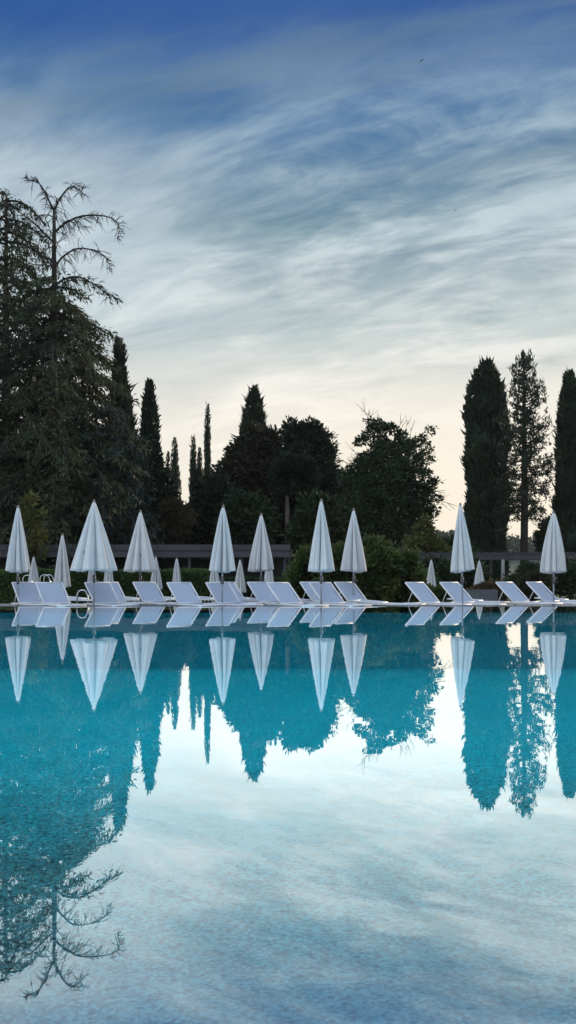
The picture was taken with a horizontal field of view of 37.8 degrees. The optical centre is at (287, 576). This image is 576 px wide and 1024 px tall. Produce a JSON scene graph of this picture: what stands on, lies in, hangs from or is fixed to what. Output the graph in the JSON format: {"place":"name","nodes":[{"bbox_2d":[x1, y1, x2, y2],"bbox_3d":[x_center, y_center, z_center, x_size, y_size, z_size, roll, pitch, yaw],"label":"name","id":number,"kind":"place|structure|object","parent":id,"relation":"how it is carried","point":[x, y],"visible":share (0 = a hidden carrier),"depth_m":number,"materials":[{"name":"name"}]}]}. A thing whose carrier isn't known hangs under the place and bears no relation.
{"place":"outdoors","nodes":[
{"label":"outdoors","id":0,"kind":"place"},
{"bbox_2d":[0,684,575,1023],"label":"pool water","id":1,"kind":"structure","parent":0,"point":[287,854],"depth_m":6.44,"materials":[{"name":"liquid"}]},
{"bbox_2d":[0,606,575,689],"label":"pool water","id":2,"kind":"structure","parent":0,"point":[47,647],"depth_m":8.28,"materials":[{"name":"teal liquid"}]},
{"bbox_2d":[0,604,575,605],"bbox_3d":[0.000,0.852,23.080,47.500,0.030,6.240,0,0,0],"label":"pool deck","id":3,"kind":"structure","parent":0,"point":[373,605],"depth_m":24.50,"materials":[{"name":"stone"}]},
{"bbox_2d":[5,505,30,605],"bbox_3d":[-6.718,-0.477,20.897,0.599,2.628,0.617,0,0,0],"label":"parasol","id":4,"kind":"object","parent":3,"relation":"on","point":[17,562],"visible":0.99,"depth_m":20.80,"materials":[{"name":"fabric"}]},
{"bbox_2d":[11,582,61,605],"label":"sun lounger","id":5,"kind":"object","parent":3,"relation":"on","point":[29,594],"visible":0.66,"depth_m":21.08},
{"bbox_2d":[35,582,86,606],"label":"sun lounger","id":6,"kind":"object","parent":3,"relation":"on","point":[50,593],"visible":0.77,"depth_m":20.67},
{"bbox_2d":[66,596,91,603],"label":"sun lounger","id":7,"kind":"object","parent":3,"relation":"on","point":[71,598],"visible":0.37,"depth_m":24.43,"materials":[{"name":"white fabric"}]},
{"bbox_2d":[77,589,89,605],"bbox_3d":[-5.194,0.578,21.300,0.337,0.520,0.038,0,0,0],"label":"pool handrail","id":8,"kind":"object","parent":3,"relation":"on","point":[86,594],"visible":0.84,"depth_m":21.29,"materials":[{"name":"metal"}]},
{"bbox_2d":[70,499,117,605],"bbox_3d":[-4.685,-0.519,20.298,1.092,2.713,1.085,0,0,28],"label":"parasol","id":9,"kind":"object","parent":3,"relation":"on","point":[93,553],"visible":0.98,"depth_m":20.06,"materials":[{"name":"fabric"}]},
{"bbox_2d":[83,582,139,605],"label":"sun lounger","id":10,"kind":"object","parent":3,"relation":"on","point":[104,595],"visible":0.87,"depth_m":20.70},
{"bbox_2d":[95,582,143,605],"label":"sun lounger","id":11,"kind":"object","parent":3,"relation":"on","point":[116,586],"visible":0.32,"depth_m":22.02,"materials":[{"name":"white fabric"}]},
{"bbox_2d":[123,510,156,605],"bbox_3d":[-3.975,-0.485,22.605,0.873,2.644,0.882,0,0,-17],"label":"parasol","id":12,"kind":"object","parent":3,"relation":"on","point":[140,557],"visible":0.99,"depth_m":22.42,"materials":[{"name":"fabric"}]},
{"bbox_2d":[123,596,166,605],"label":"sun lounger","id":13,"kind":"object","parent":3,"relation":"on","point":[132,599],"visible":0.26,"depth_m":24.50,"materials":[{"name":"white fabric"}]},
{"bbox_2d":[132,582,176,605],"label":"sun lounger","id":14,"kind":"object","parent":3,"relation":"on","point":[148,592],"visible":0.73,"depth_m":22.01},
{"bbox_2d":[165,582,223,605],"bbox_3d":[-2.273,0.485,20.339,0.700,0.710,1.676,0,0,-36],"label":"sun lounger","id":15,"kind":"object","parent":3,"relation":"on","point":[183,594],"visible":0.82,"depth_m":20.70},
{"bbox_2d":[197,596,214,602],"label":"sun lounger","id":16,"kind":"object","parent":3,"relation":"on","point":[206,598],"visible":0.27,"depth_m":24.66,"materials":[{"name":"white fabric"}]},
{"bbox_2d":[209,505,235,603],"bbox_3d":[-1.605,-0.465,20.596,0.658,2.603,0.654,1,0,0],"label":"parasol","id":17,"kind":"object","parent":3,"relation":"on","point":[222,558],"visible":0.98,"depth_m":20.48,"materials":[{"name":"fabric"}]},
{"bbox_2d":[205,582,262,605],"bbox_3d":[-1.343,0.485,20.537,0.700,0.710,1.676,0,0,-35],"label":"sun lounger","id":18,"kind":"object","parent":3,"relation":"on","point":[229,597],"visible":0.82,"depth_m":20.90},
{"bbox_2d":[211,582,266,605],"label":"sun lounger","id":19,"kind":"object","parent":3,"relation":"on","point":[242,599],"visible":0.41,"depth_m":22.09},
{"bbox_2d":[244,597,256,600],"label":"sun lounger","id":20,"kind":"object","parent":3,"relation":"on","point":[252,599],"visible":0.22,"depth_m":24.42,"materials":[{"name":"white plastic"}]},
{"bbox_2d":[248,513,273,605],"bbox_3d":[-0.741,-0.464,23.201,0.734,2.602,0.760,0,0,0],"label":"parasol","id":21,"kind":"object","parent":3,"relation":"on","point":[260,560],"visible":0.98,"depth_m":23.07,"materials":[{"name":"fabric"}]},
{"bbox_2d":[247,582,279,605],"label":"sun lounger","id":22,"kind":"object","parent":3,"relation":"on","point":[261,592],"visible":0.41,"depth_m":22.11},
{"bbox_2d":[265,582,328,606],"bbox_3d":[0.197,0.485,20.240,0.700,0.710,1.676,0,0,-37],"label":"sun lounger","id":23,"kind":"object","parent":3,"relation":"on","point":[283,593],"visible":0.9,"depth_m":20.59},
{"bbox_2d":[308,498,334,603],"bbox_3d":[0.808,-0.529,20.297,0.667,2.732,0.683,0,0,0],"label":"parasol","id":24,"kind":"object","parent":3,"relation":"on","point":[321,559],"visible":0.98,"depth_m":20.19,"materials":[{"name":"fabric"}]},
{"bbox_2d":[298,599,346,602],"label":"sun lounger","id":25,"kind":"object","parent":3,"relation":"on","point":[304,600],"visible":0.13,"depth_m":22.50,"materials":[{"name":"white plastic"}]},
{"bbox_2d":[299,582,356,603],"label":"sun lounger","id":26,"kind":"object","parent":3,"relation":"on","point":[308,590],"visible":0.35,"depth_m":22.42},
{"bbox_2d":[308,582,371,605],"bbox_3d":[1.238,0.485,20.337,0.700,0.710,1.676,0,0,-35],"label":"sun lounger","id":27,"kind":"object","parent":3,"relation":"on","point":[330,596],"visible":0.73,"depth_m":20.70,"materials":[{"name":"white fabric"}]},
{"bbox_2d":[340,508,366,595],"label":"parasol","id":28,"kind":"object","parent":3,"relation":"on","point":[353,559],"visible":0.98,"depth_m":21.90,"materials":[{"name":"fabric"}]},
{"bbox_2d":[334,582,391,605],"bbox_3d":[1.936,0.485,21.640,0.700,0.710,1.676,0,0,-37],"label":"sun lounger","id":29,"kind":"object","parent":3,"relation":"on","point":[345,589],"visible":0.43,"depth_m":22.05,"materials":[{"name":"white fabric"}]},
{"bbox_2d":[349,599,425,605],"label":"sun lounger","id":30,"kind":"object","parent":3,"relation":"on","point":[361,601],"visible":0.84,"depth_m":20.78,"materials":[{"name":"white plastic"}]},
{"bbox_2d":[405,582,471,605],"bbox_3d":[3.694,0.485,20.843,0.700,0.710,1.676,0,0,-38],"label":"sun lounger","id":31,"kind":"object","parent":3,"relation":"on","point":[421,592],"visible":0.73,"depth_m":21.19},
{"bbox_2d":[450,503,474,605],"bbox_3d":[4.257,-0.490,20.519,0.583,2.653,0.612,-1,0,0],"label":"parasol","id":32,"kind":"object","parent":3,"relation":"on","point":[462,561],"visible":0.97,"depth_m":20.43,"materials":[{"name":"fabric"}]},
{"bbox_2d":[439,582,505,605],"bbox_3d":[4.588,0.485,21.037,0.700,0.710,1.676,0,0,-35],"label":"sun lounger","id":33,"kind":"object","parent":3,"relation":"on","point":[453,590],"visible":0.76,"depth_m":21.40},
{"bbox_2d":[447,598,516,605],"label":"sun lounger","id":34,"kind":"object","parent":3,"relation":"on","point":[478,601],"visible":0.45,"depth_m":22.57,"materials":[{"name":"white plastic"}]},
{"bbox_2d":[495,582,562,605],"bbox_3d":[6.169,0.485,21.638,0.700,0.710,1.676,0,0,-36],"label":"sun lounger","id":35,"kind":"object","parent":3,"relation":"on","point":[514,595],"visible":0.92,"depth_m":21.98,"materials":[{"name":"white fabric"}]},
{"bbox_2d":[526,582,575,605],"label":"sun lounger","id":36,"kind":"object","parent":3,"relation":"on","point":[541,592],"visible":0.73,"depth_m":22.32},
{"bbox_2d":[540,510,565,605],"bbox_3d":[6.955,-0.451,21.995,0.603,2.575,0.617,0,0,41],"label":"parasol","id":37,"kind":"object","parent":3,"relation":"on","point":[553,561],"visible":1,"depth_m":21.87,"materials":[{"name":"fabric"}]},
{"bbox_2d":[534,597,575,605],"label":"sun lounger","id":38,"kind":"object","parent":3,"relation":"on","point":[564,600],"visible":0.54,"depth_m":23.57,"materials":[{"name":"white plastic"}]},
{"bbox_2d":[0,0,575,539],"label":"sky","id":39,"kind":"structure","parent":0,"point":[287,179],"materials":[{"name":"blue"}]},
{"bbox_2d":[377,595,575,603],"bbox_3d":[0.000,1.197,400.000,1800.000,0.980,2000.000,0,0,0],"label":"ground","id":40,"kind":"structure","parent":0,"point":[557,596],"depth_m":68.46,"materials":[{"name":"grey stone"}]},
{"bbox_2d":[0,251,39,510],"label":"cedar tree","id":41,"kind":"object","parent":40,"relation":"on","point":[14,386],"visible":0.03,"depth_m":61.66,"materials":[{"name":"green plant"}]},
{"bbox_2d":[15,490,49,565],"bbox_3d":[-14.942,-1.554,48.919,2.246,7.082,1.917,0,0,0],"label":"leafy shrub","id":42,"kind":"object","parent":40,"relation":"on","point":[31,521],"visible":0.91,"depth_m":48.84,"materials":[{"name":"green plant"}]},
{"bbox_2d":[28,556,38,581],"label":"parasol","id":43,"kind":"object","parent":40,"relation":"on","point":[33,573],"visible":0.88,"depth_m":44.39,"materials":[{"name":"fabric"}]},
{"bbox_2d":[0,188,82,558],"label":"cedar tree","id":44,"kind":"object","parent":40,"relation":"on","point":[6,268],"visible":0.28,"depth_m":59.34,"materials":[{"name":"green plant"}]},
{"bbox_2d":[40,574,53,581],"bbox_3d":[-8.950,0.548,31.250,0.429,1.278,0.538,0,0,0],"label":"pool handrail","id":45,"kind":"object","parent":40,"relation":"on","point":[44,577],"visible":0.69,"depth_m":30.99,"materials":[{"name":"metal"}]},
{"bbox_2d":[54,533,70,587],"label":"parasol","id":46,"kind":"object","parent":40,"relation":"on","point":[62,573],"visible":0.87,"depth_m":27.09,"materials":[{"name":"fabric"}]},
{"bbox_2d":[0,174,167,574],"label":"cedar tree","id":47,"kind":"object","parent":40,"relation":"on","point":[52,337],"visible":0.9,"depth_m":56.12,"materials":[{"name":"green plant"}]},
{"bbox_2d":[39,329,140,558],"bbox_3d":[-14.898,-8.341,63.074,10.595,21.678,10.454,0,0,36],"label":"cedar tree","id":48,"kind":"object","parent":40,"relation":"on","point":[102,340],"visible":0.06,"depth_m":62.87,"materials":[{"name":"green plant"}]},
{"bbox_2d":[87,571,96,581],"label":"parasol","id":49,"kind":"object","parent":40,"relation":"on","point":[90,574],"visible":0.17,"depth_m":44.39,"materials":[{"name":"fabric"}]},
{"bbox_2d":[0,566,211,603],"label":"hedge","id":50,"kind":"object","parent":40,"relation":"on","point":[124,579],"visible":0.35,"depth_m":45.33,"materials":[{"name":"green plant"}]},
{"bbox_2d":[39,401,173,569],"bbox_3d":[-11.831,-4.532,57.210,9.165,14.597,9.009,0,0,29],"label":"cedar tree","id":51,"kind":"object","parent":40,"relation":"on","point":[136,486],"visible":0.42,"depth_m":56.47,"materials":[{"name":"green plant"}]},
{"bbox_2d":[104,572,113,581],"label":"parasol","id":52,"kind":"object","parent":40,"relation":"on","point":[108,576],"visible":0.31,"depth_m":44.38,"materials":[{"name":"fabric"}]},
{"bbox_2d":[99,335,145,540],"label":"cypress tree","id":53,"kind":"object","parent":40,"relation":"on","point":[119,352],"visible":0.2,"depth_m":67.58,"materials":[{"name":"green plant"}]},
{"bbox_2d":[0,545,292,577],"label":"pool pavilion","id":54,"kind":"structure","parent":40,"relation":"on","point":[202,551],"depth_m":52.20,"materials":[{"name":"paint"}]},
{"bbox_2d":[137,442,155,535],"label":"understorey tree","id":55,"kind":"object","parent":40,"relation":"on","point":[145,490],"visible":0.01,"depth_m":71.74,"materials":[{"name":"green plant"}]},
{"bbox_2d":[137,377,166,544],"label":"cypress tree","id":56,"kind":"object","parent":40,"relation":"on","point":[150,419],"visible":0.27,"depth_m":73.46,"materials":[{"name":"green plant"}]},
{"bbox_2d":[150,556,162,589],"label":"parasol","id":57,"kind":"object","parent":40,"relation":"on","point":[156,576],"visible":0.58,"depth_m":44.41,"materials":[{"name":"fabric"}]},
{"bbox_2d":[141,454,179,543],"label":"understorey tree","id":58,"kind":"object","parent":40,"relation":"on","point":[168,490],"visible":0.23,"depth_m":73.04,"materials":[{"name":"green plant"}]},
{"bbox_2d":[163,451,170,558],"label":"cypress tree","id":59,"kind":"object","parent":40,"relation":"on","point":[168,457],"visible":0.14,"depth_m":93.90,"materials":[{"name":"green plant"}]},
{"bbox_2d":[148,496,198,558],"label":"brown shrub","id":60,"kind":"object","parent":40,"relation":"on","point":[176,517],"visible":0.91,"depth_m":69.43,"materials":[{"name":"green plant"}]},
{"bbox_2d":[169,436,181,558],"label":"cypress tree","id":61,"kind":"object","parent":40,"relation":"on","point":[174,468],"visible":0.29,"depth_m":91.78,"materials":[{"name":"green plant"}]},
{"bbox_2d":[172,557,180,581],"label":"parasol","id":62,"kind":"object","parent":40,"relation":"on","point":[176,575],"visible":0.88,"depth_m":44.38,"materials":[{"name":"fabric"}]},
{"bbox_2d":[187,434,197,558],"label":"cypress tree","id":63,"kind":"object","parent":40,"relation":"on","point":[192,465],"visible":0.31,"depth_m":91.79,"materials":[{"name":"green plant"}]},
{"bbox_2d":[184,499,210,558],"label":"brown shrub","id":64,"kind":"object","parent":40,"relation":"on","point":[191,541],"visible":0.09,"depth_m":73.70,"materials":[{"name":"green plant"}]},
{"bbox_2d":[196,447,203,558],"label":"cypress tree","id":65,"kind":"object","parent":40,"relation":"on","point":[199,464],"visible":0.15,"depth_m":91.84,"materials":[{"name":"green plant"}]},
{"bbox_2d":[202,403,212,558],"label":"cypress tree","id":66,"kind":"object","parent":40,"relation":"on","point":[207,450],"visible":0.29,"depth_m":89.80,"materials":[{"name":"green plant"}]},
{"bbox_2d":[187,466,236,558],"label":"understorey tree","id":67,"kind":"object","parent":40,"relation":"on","point":[208,494],"visible":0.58,"depth_m":71.09,"materials":[{"name":"green plant"}]},
{"bbox_2d":[209,571,219,601],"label":"parasol","id":68,"kind":"object","parent":40,"relation":"on","point":[214,576],"visible":0.41,"depth_m":44.38,"materials":[{"name":"fabric"}]},
{"bbox_2d":[235,560,245,592],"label":"parasol","id":69,"kind":"object","parent":40,"relation":"on","point":[240,582],"visible":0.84,"depth_m":44.38,"materials":[{"name":"fabric"}]},
{"bbox_2d":[208,575,284,602],"bbox_3d":[-2.050,0.861,46.401,5.158,1.975,1.588,0,0,0],"label":"hedge","id":70,"kind":"object","parent":40,"relation":"on","point":[248,593],"visible":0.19,"depth_m":45.97,"materials":[{"name":"green plant"}]},
{"bbox_2d":[209,421,285,526],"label":"cedar tree","id":71,"kind":"object","parent":40,"relation":"on","point":[247,459],"visible":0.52,"depth_m":74.71,"materials":[{"name":"green plant"}]},
{"bbox_2d":[211,486,283,558],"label":"understorey tree","id":72,"kind":"object","parent":40,"relation":"on","point":[244,509],"visible":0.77,"depth_m":68.91,"materials":[{"name":"green plant"}]},
{"bbox_2d":[230,383,275,558],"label":"cypress tree","id":73,"kind":"object","parent":40,"relation":"on","point":[253,410],"visible":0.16,"depth_m":78.46,"materials":[{"name":"green plant"}]},
{"bbox_2d":[264,570,273,581],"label":"parasol","id":74,"kind":"object","parent":40,"relation":"on","point":[268,576],"visible":0.36,"depth_m":44.35,"materials":[{"name":"fabric"}]},
{"bbox_2d":[162,504,380,561],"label":"back wood","id":75,"kind":"object","parent":40,"relation":"on","point":[361,535],"depth_m":102.56,"materials":[{"name":"green plant"}]},
{"bbox_2d":[268,516,291,558],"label":"understorey tree","id":76,"kind":"object","parent":40,"relation":"on","point":[279,540],"visible":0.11,"depth_m":76.93,"materials":[{"name":"green plant"}]},
{"bbox_2d":[267,451,304,564],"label":"pine tree","id":77,"kind":"object","parent":40,"relation":"on","point":[279,470],"visible":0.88,"depth_m":70.40,"materials":[{"name":"green plant"}]},
{"bbox_2d":[282,543,318,603],"bbox_3d":[0.712,0.050,26.614,2.117,2.274,1.628,0,0,0],"label":"laurel shrub","id":78,"kind":"object","parent":40,"relation":"on","point":[297,571],"visible":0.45,"depth_m":26.26,"materials":[{"name":"green plant"}]},
{"bbox_2d":[270,415,341,516],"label":"cedar tree","id":79,"kind":"object","parent":40,"relation":"on","point":[310,438],"visible":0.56,"depth_m":73.13,"materials":[{"name":"green plant"}]},
{"bbox_2d":[280,487,348,555],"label":"understorey tree","id":80,"kind":"object","parent":40,"relation":"on","point":[300,528],"visible":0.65,"depth_m":69.06,"materials":[{"name":"green plant"}]},
{"bbox_2d":[308,540,361,600],"bbox_3d":[1.669,-0.008,25.401,2.071,2.390,1.676,0,0,-17],"label":"laurel shrub","id":81,"kind":"object","parent":40,"relation":"on","point":[336,575],"visible":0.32,"depth_m":24.97,"materials":[{"name":"green plant"}]},
{"bbox_2d":[325,430,345,470],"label":"cedar tree","id":82,"kind":"object","parent":40,"relation":"on","point":[332,437],"depth_m":77.91,"materials":[{"name":"green plant"}]},
{"bbox_2d":[334,464,361,536],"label":"broadleaf tree","id":83,"kind":"object","parent":40,"relation":"on","point":[341,470],"visible":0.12,"depth_m":75.02,"materials":[{"name":"green plant"}]},
{"bbox_2d":[350,533,407,602],"bbox_3d":[2.653,-0.078,24.992,1.870,2.530,1.649,0,0,0],"label":"laurel shrub","id":84,"kind":"object","parent":40,"relation":"on","point":[381,575],"visible":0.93,"depth_m":24.66,"materials":[{"name":"green plant"}]},
{"bbox_2d":[333,403,462,548],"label":"broadleaf tree","id":85,"kind":"object","parent":40,"relation":"on","point":[393,490],"visible":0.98,"depth_m":65.42,"materials":[{"name":"green plant"}]},
{"bbox_2d":[388,545,432,602],"bbox_3d":[3.515,0.089,25.608,1.619,2.196,1.597,0,0,35],"label":"laurel shrub","id":86,"kind":"object","parent":40,"relation":"on","point":[415,570],"visible":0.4,"depth_m":25.27,"materials":[{"name":"green plant"}]},
{"bbox_2d":[401,513,452,552],"bbox_3d":[9.977,-1.336,60.121,3.980,6.646,2.655,0,0,0],"label":"broadleaf tree","id":87,"kind":"object","parent":40,"relation":"on","point":[424,538],"visible":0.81,"depth_m":59.59,"materials":[{"name":"green plant"}]},
{"bbox_2d":[427,559,436,586],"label":"parasol","id":88,"kind":"object","parent":40,"relation":"on","point":[431,579],"visible":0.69,"depth_m":44.39,"materials":[{"name":"fabric"}]},
{"bbox_2d":[423,567,441,585],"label":"garden shrub","id":89,"kind":"object","parent":40,"relation":"on","point":[437,578],"visible":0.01,"depth_m":45.71,"materials":[{"name":"green plant"}]},
{"bbox_2d":[418,552,450,582],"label":"garden shrub","id":90,"kind":"object","parent":40,"relation":"on","point":[440,563],"visible":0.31,"depth_m":46.51,"materials":[{"name":"green plant"}]},
{"bbox_2d":[428,583,452,601],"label":"garden shrub","id":91,"kind":"object","parent":40,"relation":"on","point":[439,592],"visible":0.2,"depth_m":37.54,"materials":[{"name":"green plant"}]},
{"bbox_2d":[429,534,485,562],"bbox_3d":[12.541,-0.672,64.075,4.613,5.318,4.033,0,0,29],"label":"understorey tree","id":92,"kind":"object","parent":40,"relation":"on","point":[449,540],"visible":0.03,"depth_m":63.34,"materials":[{"name":"green plant"}]},
{"bbox_2d":[444,552,495,590],"bbox_3d":[9.960,0.238,45.971,2.796,3.398,2.229,0,0,25],"label":"garden shrub","id":93,"kind":"object","parent":40,"relation":"on","point":[469,577],"visible":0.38,"depth_m":45.58,"materials":[{"name":"green plant"}]},
{"bbox_2d":[474,560,483,584],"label":"parasol","id":94,"kind":"object","parent":40,"relation":"on","point":[479,576],"visible":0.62,"depth_m":44.39,"materials":[{"name":"fabric"}]},
{"bbox_2d":[465,590,497,600],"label":"wall","id":95,"kind":"structure","parent":40,"relation":"on","point":[487,595],"depth_m":33.83,"materials":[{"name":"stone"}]},
{"bbox_2d":[458,355,513,578],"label":"cypress tree","id":96,"kind":"object","parent":40,"relation":"on","point":[480,463],"visible":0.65,"depth_m":76.56,"materials":[{"name":"green plant"}]},
{"bbox_2d":[466,577,510,603],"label":"garden shrub","id":97,"kind":"object","parent":40,"relation":"on","point":[488,585],"visible":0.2,"depth_m":39.64,"materials":[{"name":"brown plant"}]},
{"bbox_2d":[418,550,575,597],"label":"pergola","id":98,"kind":"object","parent":40,"relation":"on","point":[503,556],"visible":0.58,"depth_m":49.91,"materials":[{"name":"metal"}]},
{"bbox_2d":[491,520,507,581],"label":"cypress tree","id":99,"kind":"object","parent":40,"relation":"on","point":[498,543],"visible":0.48,"depth_m":75.65,"materials":[{"name":"green plant"}]},
{"bbox_2d":[502,560,539,582],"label":"garden shrub","id":100,"kind":"object","parent":40,"relation":"on","point":[526,566],"visible":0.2,"depth_m":47.72,"materials":[{"name":"green plant"}]},
{"bbox_2d":[486,348,561,564],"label":"pine tree","id":101,"kind":"object","parent":40,"relation":"on","point":[527,483],"visible":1,"depth_m":73.70,"materials":[{"name":"green plant"}]},
{"bbox_2d":[514,570,559,600],"bbox_3d":[12.813,0.733,44.062,2.920,2.409,2.462,0,0,23],"label":"garden shrub","id":102,"kind":"object","parent":40,"relation":"on","point":[545,579],"visible":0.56,"depth_m":43.50,"materials":[{"name":"green plant"}]},
{"bbox_2d":[532,513,550,551],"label":"understorey tree","id":103,"kind":"object","parent":40,"relation":"on","point":[539,537],"visible":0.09,"depth_m":79.69,"materials":[{"name":"green plant"}]},
{"bbox_2d":[534,556,575,599],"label":"garden shrub","id":104,"kind":"object","parent":40,"relation":"on","point":[566,585],"visible":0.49,"depth_m":44.53,"materials":[{"name":"green plant"}]},
{"bbox_2d":[548,369,575,560],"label":"cypress tree","id":105,"kind":"object","parent":40,"relation":"on","point":[563,504],"visible":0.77,"depth_m":77.11,"materials":[{"name":"green plant"}]},
{"bbox_2d":[419,560,540,574],"bbox_3d":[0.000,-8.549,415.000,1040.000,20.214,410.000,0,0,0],"label":"hill","id":106,"kind":"structure","parent":0,"point":[513,564],"depth_m":311.55,"materials":[{"name":"green plant"}]},
{"bbox_2d":[384,529,535,552],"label":"wood","id":107,"kind":"object","parent":106,"relation":"on","point":[513,545],"visible":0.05,"depth_m":356.80,"materials":[{"name":"green plant"}]}
]}

